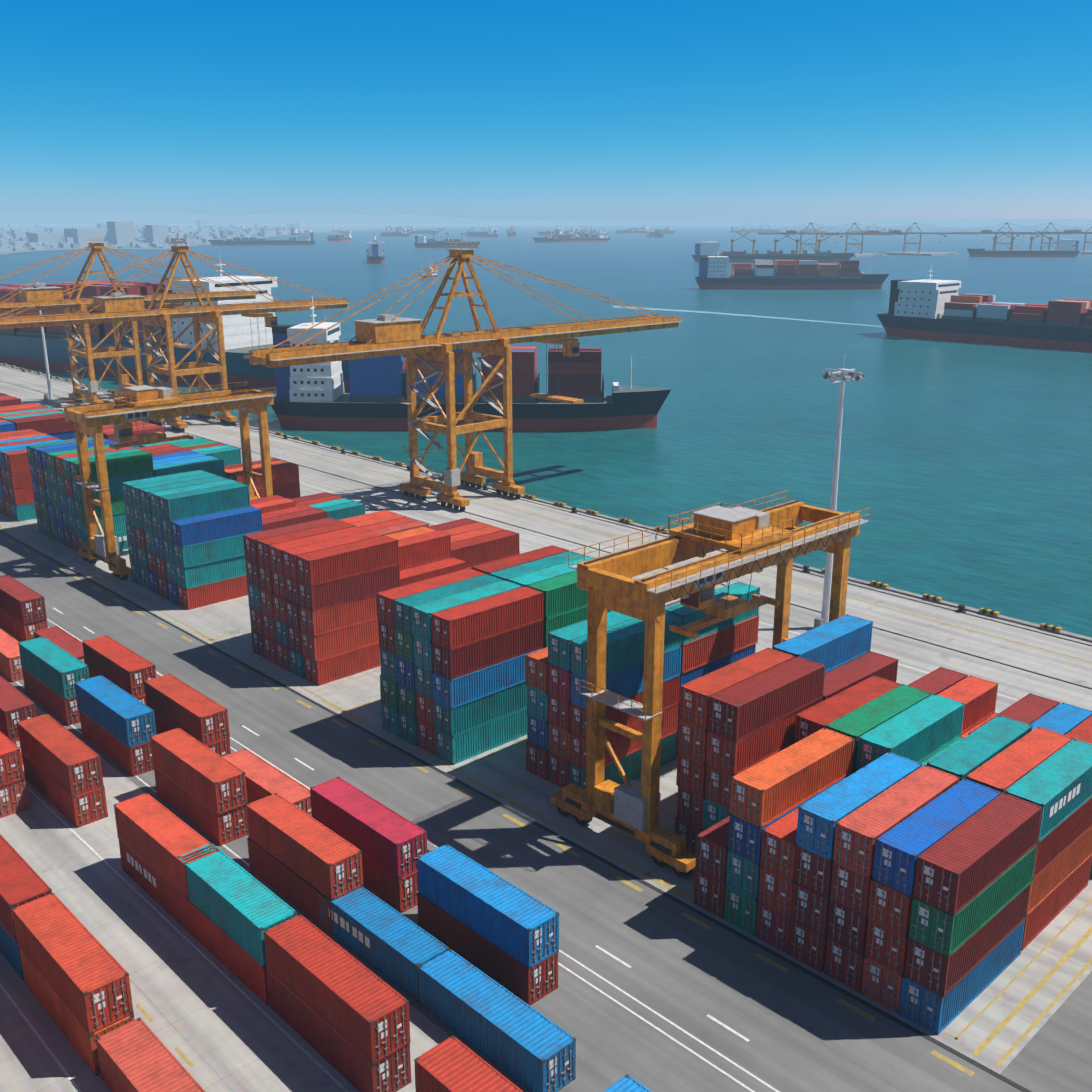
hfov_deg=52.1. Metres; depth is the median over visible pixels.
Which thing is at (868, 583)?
rails
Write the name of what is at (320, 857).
container
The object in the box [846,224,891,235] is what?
ship
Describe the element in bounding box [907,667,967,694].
container
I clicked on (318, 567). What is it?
container
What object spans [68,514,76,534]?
container
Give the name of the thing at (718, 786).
container
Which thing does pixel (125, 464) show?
container
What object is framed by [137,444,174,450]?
container
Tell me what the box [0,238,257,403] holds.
sts crane
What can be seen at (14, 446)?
container
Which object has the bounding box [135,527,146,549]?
container
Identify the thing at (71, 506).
container
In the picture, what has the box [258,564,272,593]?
container
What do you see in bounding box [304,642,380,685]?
container
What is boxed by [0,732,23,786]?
container
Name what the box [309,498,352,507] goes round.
container
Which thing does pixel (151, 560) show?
container
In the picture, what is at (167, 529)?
container
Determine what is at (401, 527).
container
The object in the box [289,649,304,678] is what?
container
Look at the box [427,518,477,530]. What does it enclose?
container
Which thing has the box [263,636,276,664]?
container
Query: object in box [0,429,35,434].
container
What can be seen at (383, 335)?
sts crane
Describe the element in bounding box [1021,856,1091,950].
container
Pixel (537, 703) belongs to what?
container
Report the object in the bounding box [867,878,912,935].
container
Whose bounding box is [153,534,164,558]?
container
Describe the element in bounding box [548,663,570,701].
container
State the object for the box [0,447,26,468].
container
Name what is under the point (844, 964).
container
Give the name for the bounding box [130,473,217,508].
container
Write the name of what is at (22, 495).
container
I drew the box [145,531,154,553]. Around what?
container
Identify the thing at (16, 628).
container
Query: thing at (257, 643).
container
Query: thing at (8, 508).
container
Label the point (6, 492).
container
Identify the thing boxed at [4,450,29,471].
container
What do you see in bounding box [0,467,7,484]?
container
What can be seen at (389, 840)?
container
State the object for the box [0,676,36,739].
container
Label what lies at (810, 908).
container
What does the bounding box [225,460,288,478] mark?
container
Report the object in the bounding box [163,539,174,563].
container
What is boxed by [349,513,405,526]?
container
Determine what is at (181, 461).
container
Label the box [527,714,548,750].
container
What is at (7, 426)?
container
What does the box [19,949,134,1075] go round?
container
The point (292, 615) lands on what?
container
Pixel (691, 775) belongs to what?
container
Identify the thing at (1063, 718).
container
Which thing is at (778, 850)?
container
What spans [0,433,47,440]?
container
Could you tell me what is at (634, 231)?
ship
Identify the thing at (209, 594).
container
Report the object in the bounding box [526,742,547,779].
container
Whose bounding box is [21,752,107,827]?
container
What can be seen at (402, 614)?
container
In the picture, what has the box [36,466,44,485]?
container
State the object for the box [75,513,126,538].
container
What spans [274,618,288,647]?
container
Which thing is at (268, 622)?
container
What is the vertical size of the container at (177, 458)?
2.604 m
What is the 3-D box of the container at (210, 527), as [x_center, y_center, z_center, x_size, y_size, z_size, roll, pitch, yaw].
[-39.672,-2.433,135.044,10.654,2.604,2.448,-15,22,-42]
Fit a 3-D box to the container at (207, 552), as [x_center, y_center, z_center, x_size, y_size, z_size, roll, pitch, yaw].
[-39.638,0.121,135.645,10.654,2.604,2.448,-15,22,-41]
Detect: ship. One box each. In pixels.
[0,255,349,391]
[169,228,186,245]
[208,232,314,245]
[271,295,670,431]
[290,228,313,235]
[327,226,351,242]
[366,231,384,263]
[380,226,409,236]
[397,227,438,233]
[401,224,412,234]
[414,228,479,247]
[465,229,498,236]
[476,224,496,233]
[507,225,516,236]
[533,226,610,242]
[538,228,591,234]
[553,228,588,235]
[554,229,581,235]
[565,228,579,231]
[572,223,595,233]
[615,227,641,233]
[641,227,674,233]
[647,229,663,237]
[691,232,854,262]
[695,246,888,289]
[729,223,779,232]
[798,223,826,232]
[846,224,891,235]
[876,264,1091,351]
[906,224,912,231]
[967,230,1080,256]
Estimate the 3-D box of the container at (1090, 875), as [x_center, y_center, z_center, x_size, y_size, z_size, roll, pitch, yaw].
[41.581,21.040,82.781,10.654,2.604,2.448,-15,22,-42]
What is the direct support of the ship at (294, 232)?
on the sea
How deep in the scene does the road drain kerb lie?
79.44 m
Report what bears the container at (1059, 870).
on the container at (1040, 917)
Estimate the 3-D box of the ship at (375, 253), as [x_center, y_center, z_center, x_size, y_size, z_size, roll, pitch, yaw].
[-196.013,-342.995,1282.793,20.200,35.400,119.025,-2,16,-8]
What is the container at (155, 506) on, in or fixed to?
on the container at (157, 525)
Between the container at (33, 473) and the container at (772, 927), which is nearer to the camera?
the container at (772, 927)
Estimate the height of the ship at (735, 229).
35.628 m
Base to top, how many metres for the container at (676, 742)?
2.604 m
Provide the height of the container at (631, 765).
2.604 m
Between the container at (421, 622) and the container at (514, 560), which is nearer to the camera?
the container at (421, 622)
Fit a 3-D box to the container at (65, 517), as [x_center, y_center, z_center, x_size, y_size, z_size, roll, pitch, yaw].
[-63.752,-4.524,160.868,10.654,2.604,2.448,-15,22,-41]
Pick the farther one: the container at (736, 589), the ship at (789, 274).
the ship at (789, 274)
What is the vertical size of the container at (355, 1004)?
2.604 m
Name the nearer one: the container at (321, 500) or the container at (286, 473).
the container at (321, 500)
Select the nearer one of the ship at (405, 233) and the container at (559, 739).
the container at (559, 739)
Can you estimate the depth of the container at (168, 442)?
192.55 m
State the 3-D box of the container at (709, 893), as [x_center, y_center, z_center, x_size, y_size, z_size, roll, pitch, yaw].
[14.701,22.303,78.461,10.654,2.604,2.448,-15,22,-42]
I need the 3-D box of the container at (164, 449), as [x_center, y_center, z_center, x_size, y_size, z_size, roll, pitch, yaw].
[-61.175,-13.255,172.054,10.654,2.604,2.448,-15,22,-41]
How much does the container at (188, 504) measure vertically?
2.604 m
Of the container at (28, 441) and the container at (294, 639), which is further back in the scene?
the container at (28, 441)
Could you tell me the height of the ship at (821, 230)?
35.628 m
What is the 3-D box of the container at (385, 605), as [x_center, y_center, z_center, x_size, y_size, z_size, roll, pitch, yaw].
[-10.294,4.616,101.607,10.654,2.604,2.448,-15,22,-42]
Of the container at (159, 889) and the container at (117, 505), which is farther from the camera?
the container at (117, 505)
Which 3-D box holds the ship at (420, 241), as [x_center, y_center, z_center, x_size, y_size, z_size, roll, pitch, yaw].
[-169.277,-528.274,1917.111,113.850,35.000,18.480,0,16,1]
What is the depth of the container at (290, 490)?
174.04 m
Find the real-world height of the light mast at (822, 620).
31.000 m
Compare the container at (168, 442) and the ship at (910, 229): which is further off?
the ship at (910, 229)
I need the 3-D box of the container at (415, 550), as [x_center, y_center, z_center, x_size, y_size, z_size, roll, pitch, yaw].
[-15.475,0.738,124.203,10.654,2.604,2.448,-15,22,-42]
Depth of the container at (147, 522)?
136.71 m
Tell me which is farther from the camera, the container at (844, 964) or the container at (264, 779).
the container at (264, 779)
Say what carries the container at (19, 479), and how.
on the container at (22, 495)
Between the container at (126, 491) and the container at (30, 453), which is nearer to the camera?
the container at (126, 491)
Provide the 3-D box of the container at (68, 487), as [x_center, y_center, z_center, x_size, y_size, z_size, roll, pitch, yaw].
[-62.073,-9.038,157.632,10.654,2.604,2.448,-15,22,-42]
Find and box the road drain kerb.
[0,530,1031,1091]
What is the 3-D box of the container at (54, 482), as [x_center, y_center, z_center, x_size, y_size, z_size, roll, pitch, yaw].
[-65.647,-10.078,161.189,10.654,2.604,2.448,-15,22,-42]
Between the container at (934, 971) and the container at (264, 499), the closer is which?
the container at (934, 971)
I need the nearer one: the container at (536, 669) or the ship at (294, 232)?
the container at (536, 669)
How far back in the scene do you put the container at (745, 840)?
71.67 m
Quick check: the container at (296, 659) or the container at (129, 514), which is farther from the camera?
the container at (129, 514)
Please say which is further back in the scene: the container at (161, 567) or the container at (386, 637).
the container at (161, 567)
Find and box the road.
[0,532,1091,1091]
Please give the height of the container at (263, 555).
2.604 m
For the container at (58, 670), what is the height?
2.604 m
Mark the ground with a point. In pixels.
(216, 1027)
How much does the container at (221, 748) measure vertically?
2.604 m
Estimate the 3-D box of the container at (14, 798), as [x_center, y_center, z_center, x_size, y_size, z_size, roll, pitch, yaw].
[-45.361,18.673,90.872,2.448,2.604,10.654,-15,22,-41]
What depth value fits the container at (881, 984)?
66.05 m
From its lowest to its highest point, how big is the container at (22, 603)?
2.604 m
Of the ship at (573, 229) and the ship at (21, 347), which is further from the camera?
the ship at (573, 229)
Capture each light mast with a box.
[27,282,53,399]
[814,355,864,627]
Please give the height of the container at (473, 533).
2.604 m
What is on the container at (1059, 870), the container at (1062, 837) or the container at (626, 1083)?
the container at (1062, 837)
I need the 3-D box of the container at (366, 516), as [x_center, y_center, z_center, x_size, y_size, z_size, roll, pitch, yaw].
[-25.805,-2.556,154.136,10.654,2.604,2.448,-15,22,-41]
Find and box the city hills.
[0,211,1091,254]
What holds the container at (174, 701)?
on the container at (221, 748)
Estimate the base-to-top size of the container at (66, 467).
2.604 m
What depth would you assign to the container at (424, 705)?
96.88 m
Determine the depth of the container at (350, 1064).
60.61 m
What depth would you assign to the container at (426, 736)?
97.58 m
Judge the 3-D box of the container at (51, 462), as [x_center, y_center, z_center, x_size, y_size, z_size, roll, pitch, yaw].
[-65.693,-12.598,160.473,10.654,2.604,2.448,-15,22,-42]
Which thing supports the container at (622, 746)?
on the container at (631, 765)
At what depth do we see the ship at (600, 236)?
2385.29 m
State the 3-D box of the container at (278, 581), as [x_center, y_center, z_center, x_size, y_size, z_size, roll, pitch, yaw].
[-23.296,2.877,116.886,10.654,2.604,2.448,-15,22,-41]
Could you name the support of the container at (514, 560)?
on the container
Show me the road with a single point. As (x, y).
(800, 1030)
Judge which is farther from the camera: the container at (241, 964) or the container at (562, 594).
the container at (562, 594)
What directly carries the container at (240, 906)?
on the container at (241, 964)
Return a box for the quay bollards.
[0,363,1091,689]
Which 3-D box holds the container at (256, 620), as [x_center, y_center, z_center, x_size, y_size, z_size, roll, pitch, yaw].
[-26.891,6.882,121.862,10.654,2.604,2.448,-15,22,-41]
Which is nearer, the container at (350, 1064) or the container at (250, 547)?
the container at (350, 1064)
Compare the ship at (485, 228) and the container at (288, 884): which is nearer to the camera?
the container at (288, 884)
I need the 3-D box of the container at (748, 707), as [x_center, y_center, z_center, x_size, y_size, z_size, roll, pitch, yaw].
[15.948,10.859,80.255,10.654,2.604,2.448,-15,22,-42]
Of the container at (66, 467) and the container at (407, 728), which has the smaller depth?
the container at (407, 728)
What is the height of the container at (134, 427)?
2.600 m
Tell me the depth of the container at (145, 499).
137.43 m
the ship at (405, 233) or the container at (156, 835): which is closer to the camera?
the container at (156, 835)
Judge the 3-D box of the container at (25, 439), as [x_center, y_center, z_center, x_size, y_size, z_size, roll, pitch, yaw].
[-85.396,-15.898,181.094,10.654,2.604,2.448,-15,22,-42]
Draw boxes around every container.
[0,397,21,406]
[0,403,39,408]
[0,405,42,410]
[0,406,49,412]
[0,408,52,414]
[0,409,58,417]
[0,421,15,431]
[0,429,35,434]
[0,431,40,437]
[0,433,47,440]
[0,435,53,443]
[0,437,58,446]
[0,439,63,449]
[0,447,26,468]
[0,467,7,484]
[0,483,3,498]
[0,498,6,515]
[0,575,46,623]
[0,609,47,641]
[0,629,22,681]
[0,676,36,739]
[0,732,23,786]
[0,778,29,817]
[0,834,51,942]
[0,924,23,979]
[1,411,63,419]
[2,483,10,501]
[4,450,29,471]
[5,500,12,518]
[6,413,64,421]
[6,469,31,488]
[8,486,33,504]
[11,502,36,521]
[11,737,22,764]
[12,415,74,433]
[12,893,133,1034]
[17,714,103,796]
[18,636,89,698]
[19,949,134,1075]
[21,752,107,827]
[22,668,79,725]
[27,437,104,464]
[30,464,37,482]
[32,481,39,499]
[33,439,111,467]
[34,498,41,517]
[34,626,84,663]
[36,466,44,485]
[36,515,44,534]
[38,484,47,503]
[40,501,49,520]
[41,441,118,470]
[43,469,50,487]
[43,519,51,538]
[45,486,53,506]
[47,443,120,473]
[48,431,75,439]
[48,504,56,524]
[49,472,58,491]
[50,522,58,541]
[52,490,60,509]
[55,447,133,476]
[55,508,63,527]
[57,474,65,494]
[57,525,65,545]
[59,493,67,513]
[62,448,142,479]
[62,511,69,530]
[64,477,73,498]
[64,529,72,548]
[66,496,75,516]
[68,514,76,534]
[69,451,153,481]
[71,471,153,501]
[71,532,78,551]
[74,495,124,519]
[74,675,156,747]
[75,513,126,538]
[78,531,127,550]
[79,711,153,776]
[82,635,155,697]
[87,421,142,436]
[89,669,146,705]
[96,1017,204,1091]
[102,422,150,429]
[103,424,157,432]
[103,426,164,442]
[114,793,218,899]
[118,838,191,935]
[121,470,207,505]
[124,503,134,525]
[126,523,136,545]
[128,543,138,565]
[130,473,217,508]
[130,562,140,585]
[133,506,143,529]
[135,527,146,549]
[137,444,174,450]
[137,547,147,569]
[139,437,203,446]
[139,476,226,512]
[139,567,149,589]
[142,510,152,533]
[144,446,181,452]
[144,674,229,745]
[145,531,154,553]
[146,551,156,574]
[148,571,158,594]
[150,479,237,516]
[150,728,247,814]
[151,514,162,537]
[152,448,190,455]
[152,450,197,459]
[153,453,206,463]
[153,455,214,466]
[153,458,224,476]
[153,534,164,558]
[154,713,230,755]
[154,767,247,845]
[155,555,166,579]
[157,576,168,599]
[158,482,250,520]
[161,506,248,541]
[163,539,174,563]
[165,560,176,584]
[167,580,178,604]
[169,439,210,445]
[171,506,262,546]
[173,530,262,567]
[175,555,246,588]
[177,441,218,447]
[177,575,247,609]
[177,843,297,967]
[179,892,268,1004]
[185,443,225,449]
[192,445,231,451]
[198,447,241,465]
[222,748,311,816]
[224,458,279,469]
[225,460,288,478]
[229,463,298,488]
[243,517,341,563]
[245,559,259,587]
[246,793,363,900]
[247,583,260,610]
[247,838,360,935]
[249,606,262,634]
[250,495,284,504]
[251,498,295,512]
[251,629,263,656]
[254,482,299,498]
[256,521,355,568]
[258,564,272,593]
[259,588,273,617]
[262,505,314,518]
[262,508,326,530]
[262,613,275,640]
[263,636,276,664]
[264,914,410,1064]
[266,970,411,1091]
[269,526,368,574]
[272,570,285,598]
[272,594,286,623]
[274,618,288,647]
[275,642,289,671]
[282,530,382,579]
[284,575,298,604]
[285,600,299,629]
[287,625,301,654]
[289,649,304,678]
[291,492,333,501]
[296,495,342,505]
[296,535,398,585]
[298,564,399,611]
[299,595,377,636]
[300,618,378,661]
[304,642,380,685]
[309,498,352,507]
[310,777,426,878]
[318,501,364,519]
[318,886,448,1002]
[340,510,393,522]
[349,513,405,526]
[361,517,415,530]
[362,855,417,912]
[372,520,428,534]
[377,568,484,627]
[378,621,395,654]
[380,648,396,682]
[380,675,397,709]
[381,702,398,735]
[385,526,435,539]
[394,574,502,634]
[395,628,413,663]
[396,656,414,690]
[397,684,416,718]
[398,530,450,569]
[398,711,417,745]
[400,557,450,570]
[400,557,465,586]
[411,580,521,642]
[413,636,432,671]
[414,664,432,699]
[414,1036,522,1091]
[416,692,433,727]
[417,720,434,754]
[417,844,558,968]
[417,893,557,1005]
[418,949,575,1091]
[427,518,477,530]
[431,586,542,650]
[432,621,542,679]
[432,648,542,708]
[433,682,526,737]
[434,708,526,764]
[441,522,491,534]
[451,526,504,542]
[451,530,519,567]
[472,545,568,574]
[489,551,586,580]
[508,556,593,586]
[526,647,547,692]
[526,685,547,721]
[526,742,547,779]
[527,571,587,618]
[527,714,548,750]
[543,606,611,646]
[547,694,570,731]
[547,751,568,786]
[548,611,634,671]
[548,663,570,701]
[549,723,569,760]
[569,704,677,769]
[569,733,675,788]
[570,676,679,739]
[571,611,681,677]
[571,646,681,708]
[604,1074,650,1091]
[665,582,759,644]
[675,729,677,756]
[675,817,702,854]
[676,753,706,796]
[677,720,707,763]
[677,786,704,828]
[679,644,755,701]
[679,648,794,729]
[680,616,758,673]
[694,869,725,918]
[695,816,729,883]
[702,798,729,830]
[705,766,732,809]
[706,699,821,775]
[708,656,824,741]
[724,886,758,935]
[726,851,760,900]
[728,773,851,864]
[730,728,854,827]
[756,902,790,953]
[758,867,793,917]
[760,808,797,881]
[772,614,872,672]
[788,919,826,972]
[791,882,829,935]
[794,675,901,743]
[794,845,832,897]
[796,752,921,860]
[822,651,898,700]
[824,937,864,991]
[826,684,931,770]
[827,899,867,954]
[830,862,872,915]
[833,765,959,877]
[856,694,964,770]
[861,956,904,1012]
[865,919,908,975]
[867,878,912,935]
[873,779,1001,896]
[899,920,1024,1034]
[904,884,1030,996]
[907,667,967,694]
[909,845,1036,956]
[913,793,1041,915]
[920,736,961,762]
[921,737,964,765]
[927,715,1032,781]
[938,675,997,733]
[961,713,995,734]
[961,713,997,736]
[966,727,1072,793]
[968,693,1059,734]
[1004,739,1091,842]
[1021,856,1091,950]
[1026,827,1091,915]
[1030,702,1091,734]
[1032,797,1091,879]
[1066,716,1091,743]
[1089,862,1091,878]
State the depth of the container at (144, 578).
140.84 m
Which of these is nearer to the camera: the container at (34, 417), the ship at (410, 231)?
the container at (34, 417)
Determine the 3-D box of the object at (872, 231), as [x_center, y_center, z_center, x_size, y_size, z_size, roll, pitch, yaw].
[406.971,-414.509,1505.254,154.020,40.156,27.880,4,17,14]
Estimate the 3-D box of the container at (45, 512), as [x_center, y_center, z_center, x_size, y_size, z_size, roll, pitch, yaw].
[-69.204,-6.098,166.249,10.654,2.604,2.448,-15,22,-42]
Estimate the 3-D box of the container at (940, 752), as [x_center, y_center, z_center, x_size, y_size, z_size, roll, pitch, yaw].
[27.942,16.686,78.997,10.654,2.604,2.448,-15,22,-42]
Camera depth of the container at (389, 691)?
100.35 m
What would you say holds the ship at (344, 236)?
on the sea
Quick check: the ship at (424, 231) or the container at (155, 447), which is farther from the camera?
the ship at (424, 231)
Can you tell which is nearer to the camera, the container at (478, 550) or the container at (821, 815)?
the container at (821, 815)
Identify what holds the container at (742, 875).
on the container at (740, 910)
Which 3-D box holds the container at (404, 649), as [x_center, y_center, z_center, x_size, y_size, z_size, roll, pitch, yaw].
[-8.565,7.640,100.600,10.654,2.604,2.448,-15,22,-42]
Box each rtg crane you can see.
[60,382,276,579]
[551,491,870,877]
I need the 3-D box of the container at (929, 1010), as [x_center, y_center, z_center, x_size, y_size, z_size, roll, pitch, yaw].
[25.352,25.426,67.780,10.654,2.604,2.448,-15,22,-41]
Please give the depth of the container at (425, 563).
124.75 m
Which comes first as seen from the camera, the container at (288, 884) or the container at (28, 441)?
the container at (288, 884)
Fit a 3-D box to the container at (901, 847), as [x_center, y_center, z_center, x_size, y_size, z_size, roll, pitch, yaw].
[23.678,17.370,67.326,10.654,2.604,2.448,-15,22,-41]
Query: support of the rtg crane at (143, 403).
on the ground
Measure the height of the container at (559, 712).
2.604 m
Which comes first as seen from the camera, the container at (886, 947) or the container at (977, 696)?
the container at (886, 947)
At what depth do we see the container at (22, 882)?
69.17 m
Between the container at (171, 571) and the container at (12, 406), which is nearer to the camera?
the container at (171, 571)
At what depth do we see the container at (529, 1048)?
61.81 m
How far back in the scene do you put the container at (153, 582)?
138.98 m
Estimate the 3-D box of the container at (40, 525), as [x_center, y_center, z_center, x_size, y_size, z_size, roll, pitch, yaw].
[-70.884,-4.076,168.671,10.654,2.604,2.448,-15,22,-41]
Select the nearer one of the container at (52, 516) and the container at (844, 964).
the container at (844, 964)
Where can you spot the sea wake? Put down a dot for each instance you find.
(737, 315)
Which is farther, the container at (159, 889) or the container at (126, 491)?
the container at (126, 491)
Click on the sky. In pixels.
(482, 109)
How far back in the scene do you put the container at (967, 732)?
90.68 m
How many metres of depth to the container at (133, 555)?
141.80 m
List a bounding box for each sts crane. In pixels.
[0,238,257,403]
[0,241,349,431]
[245,242,682,510]
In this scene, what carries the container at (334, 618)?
on the container at (336, 642)
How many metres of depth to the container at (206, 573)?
134.39 m
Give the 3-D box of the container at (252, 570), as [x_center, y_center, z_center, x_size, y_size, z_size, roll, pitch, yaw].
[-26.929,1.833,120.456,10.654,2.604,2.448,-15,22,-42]
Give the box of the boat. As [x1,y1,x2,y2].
[420,265,437,277]
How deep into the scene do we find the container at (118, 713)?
95.03 m
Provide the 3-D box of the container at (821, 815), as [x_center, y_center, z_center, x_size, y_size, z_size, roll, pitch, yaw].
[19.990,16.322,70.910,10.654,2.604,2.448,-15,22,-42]
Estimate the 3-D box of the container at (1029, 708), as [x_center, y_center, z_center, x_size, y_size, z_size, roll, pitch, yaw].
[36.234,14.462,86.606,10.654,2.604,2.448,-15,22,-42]
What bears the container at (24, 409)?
on the container
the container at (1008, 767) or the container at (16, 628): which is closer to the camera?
the container at (1008, 767)
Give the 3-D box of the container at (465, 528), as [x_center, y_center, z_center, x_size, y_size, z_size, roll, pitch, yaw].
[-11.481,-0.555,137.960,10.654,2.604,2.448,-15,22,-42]
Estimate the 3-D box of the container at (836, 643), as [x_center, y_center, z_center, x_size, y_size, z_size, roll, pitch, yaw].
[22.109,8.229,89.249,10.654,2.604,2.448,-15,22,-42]
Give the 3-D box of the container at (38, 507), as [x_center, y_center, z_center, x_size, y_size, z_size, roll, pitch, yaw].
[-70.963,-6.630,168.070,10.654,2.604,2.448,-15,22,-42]
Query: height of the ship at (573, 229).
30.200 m
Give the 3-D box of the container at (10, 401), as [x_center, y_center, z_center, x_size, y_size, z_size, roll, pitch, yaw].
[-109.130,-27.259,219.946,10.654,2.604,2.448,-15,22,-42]
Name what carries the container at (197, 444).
on the container
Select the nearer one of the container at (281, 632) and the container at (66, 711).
the container at (66, 711)
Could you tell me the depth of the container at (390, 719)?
101.08 m
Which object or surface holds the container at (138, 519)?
on the container at (140, 538)
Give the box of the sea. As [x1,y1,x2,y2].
[0,224,1091,637]
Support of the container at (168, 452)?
on the container
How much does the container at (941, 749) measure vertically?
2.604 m
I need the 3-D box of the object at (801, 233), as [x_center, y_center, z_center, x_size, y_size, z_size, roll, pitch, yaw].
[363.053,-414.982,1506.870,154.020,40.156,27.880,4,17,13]
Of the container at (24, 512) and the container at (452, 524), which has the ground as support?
the container at (24, 512)
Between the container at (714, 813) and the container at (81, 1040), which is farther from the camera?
the container at (714, 813)
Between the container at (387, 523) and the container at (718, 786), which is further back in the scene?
the container at (387, 523)
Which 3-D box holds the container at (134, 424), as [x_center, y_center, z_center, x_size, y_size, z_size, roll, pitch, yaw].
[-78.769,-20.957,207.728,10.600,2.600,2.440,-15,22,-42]
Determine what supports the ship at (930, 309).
on the sea
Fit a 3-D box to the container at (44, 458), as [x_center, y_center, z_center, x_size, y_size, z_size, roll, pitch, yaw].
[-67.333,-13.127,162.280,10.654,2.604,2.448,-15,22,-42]
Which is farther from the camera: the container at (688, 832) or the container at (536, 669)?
the container at (536, 669)
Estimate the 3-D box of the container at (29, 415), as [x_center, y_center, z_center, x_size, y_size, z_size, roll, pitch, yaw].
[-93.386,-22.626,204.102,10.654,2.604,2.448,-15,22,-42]
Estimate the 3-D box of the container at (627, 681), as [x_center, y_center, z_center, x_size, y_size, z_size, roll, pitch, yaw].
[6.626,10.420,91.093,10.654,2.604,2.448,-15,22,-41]
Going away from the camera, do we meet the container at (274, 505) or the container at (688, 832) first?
the container at (688, 832)
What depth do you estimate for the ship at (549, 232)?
3444.06 m
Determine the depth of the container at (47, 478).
159.62 m
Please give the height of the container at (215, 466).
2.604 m
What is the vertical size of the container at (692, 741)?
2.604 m
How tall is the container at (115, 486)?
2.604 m
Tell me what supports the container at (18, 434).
on the container
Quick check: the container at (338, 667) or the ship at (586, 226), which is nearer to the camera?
the container at (338, 667)
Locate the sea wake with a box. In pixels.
[613,306,881,326]
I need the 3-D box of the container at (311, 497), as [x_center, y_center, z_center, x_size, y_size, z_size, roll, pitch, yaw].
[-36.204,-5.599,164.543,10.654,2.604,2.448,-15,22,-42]
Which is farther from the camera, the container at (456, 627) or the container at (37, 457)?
the container at (37, 457)
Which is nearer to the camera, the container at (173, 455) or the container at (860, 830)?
the container at (860, 830)
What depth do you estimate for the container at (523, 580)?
104.06 m
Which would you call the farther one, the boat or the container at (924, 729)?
the boat
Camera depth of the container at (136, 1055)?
58.50 m
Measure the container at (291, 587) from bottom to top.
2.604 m
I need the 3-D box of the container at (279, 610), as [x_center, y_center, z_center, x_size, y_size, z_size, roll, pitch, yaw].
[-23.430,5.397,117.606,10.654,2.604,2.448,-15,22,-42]
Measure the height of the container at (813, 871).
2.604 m
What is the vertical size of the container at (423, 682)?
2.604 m
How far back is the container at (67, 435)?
202.31 m
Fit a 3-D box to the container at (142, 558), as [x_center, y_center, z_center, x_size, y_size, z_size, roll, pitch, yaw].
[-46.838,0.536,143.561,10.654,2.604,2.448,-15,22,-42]
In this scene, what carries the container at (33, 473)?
on the container at (36, 490)
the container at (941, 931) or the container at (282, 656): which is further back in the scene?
the container at (282, 656)
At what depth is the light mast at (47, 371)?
286.11 m
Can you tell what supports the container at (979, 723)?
on the container
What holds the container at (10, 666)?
on the road
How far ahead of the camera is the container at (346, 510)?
159.86 m
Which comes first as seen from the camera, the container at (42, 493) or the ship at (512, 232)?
the container at (42, 493)
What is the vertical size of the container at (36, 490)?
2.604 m
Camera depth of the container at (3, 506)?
176.10 m
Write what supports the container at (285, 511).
on the container
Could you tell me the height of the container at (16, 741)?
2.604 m
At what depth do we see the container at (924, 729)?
79.17 m
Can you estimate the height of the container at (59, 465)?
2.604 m
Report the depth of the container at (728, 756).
78.14 m
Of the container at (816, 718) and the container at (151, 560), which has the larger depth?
the container at (151, 560)
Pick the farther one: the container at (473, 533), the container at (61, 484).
the container at (61, 484)
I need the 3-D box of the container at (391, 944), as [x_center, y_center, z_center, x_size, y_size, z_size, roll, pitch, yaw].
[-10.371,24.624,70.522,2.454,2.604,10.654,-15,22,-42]
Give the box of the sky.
[0,0,1091,219]
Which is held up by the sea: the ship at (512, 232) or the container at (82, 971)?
the ship at (512, 232)
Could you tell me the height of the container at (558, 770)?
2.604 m
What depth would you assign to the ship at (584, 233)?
3140.89 m
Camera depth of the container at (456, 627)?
95.07 m
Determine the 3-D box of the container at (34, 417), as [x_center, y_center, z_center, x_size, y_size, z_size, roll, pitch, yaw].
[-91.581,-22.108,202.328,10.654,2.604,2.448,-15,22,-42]
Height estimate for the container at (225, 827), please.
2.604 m
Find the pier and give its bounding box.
[783,251,1091,256]
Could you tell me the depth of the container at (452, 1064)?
54.16 m
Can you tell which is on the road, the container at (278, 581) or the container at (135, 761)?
the container at (135, 761)
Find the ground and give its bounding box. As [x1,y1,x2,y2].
[0,365,1091,1091]
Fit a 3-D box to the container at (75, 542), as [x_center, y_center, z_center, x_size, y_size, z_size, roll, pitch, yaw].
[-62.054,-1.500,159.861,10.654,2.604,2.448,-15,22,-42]
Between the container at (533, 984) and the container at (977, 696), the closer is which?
the container at (533, 984)
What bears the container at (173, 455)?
on the container
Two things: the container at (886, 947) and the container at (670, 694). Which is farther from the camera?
the container at (670, 694)
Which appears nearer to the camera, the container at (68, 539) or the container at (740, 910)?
the container at (740, 910)
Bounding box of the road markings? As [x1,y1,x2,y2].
[0,371,1091,1091]
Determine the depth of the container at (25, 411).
207.67 m
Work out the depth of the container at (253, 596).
117.71 m
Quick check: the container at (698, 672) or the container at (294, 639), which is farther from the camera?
the container at (294, 639)
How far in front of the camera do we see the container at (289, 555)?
112.32 m
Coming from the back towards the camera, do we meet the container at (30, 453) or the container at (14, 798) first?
the container at (30, 453)
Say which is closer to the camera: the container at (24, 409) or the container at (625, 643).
the container at (625, 643)

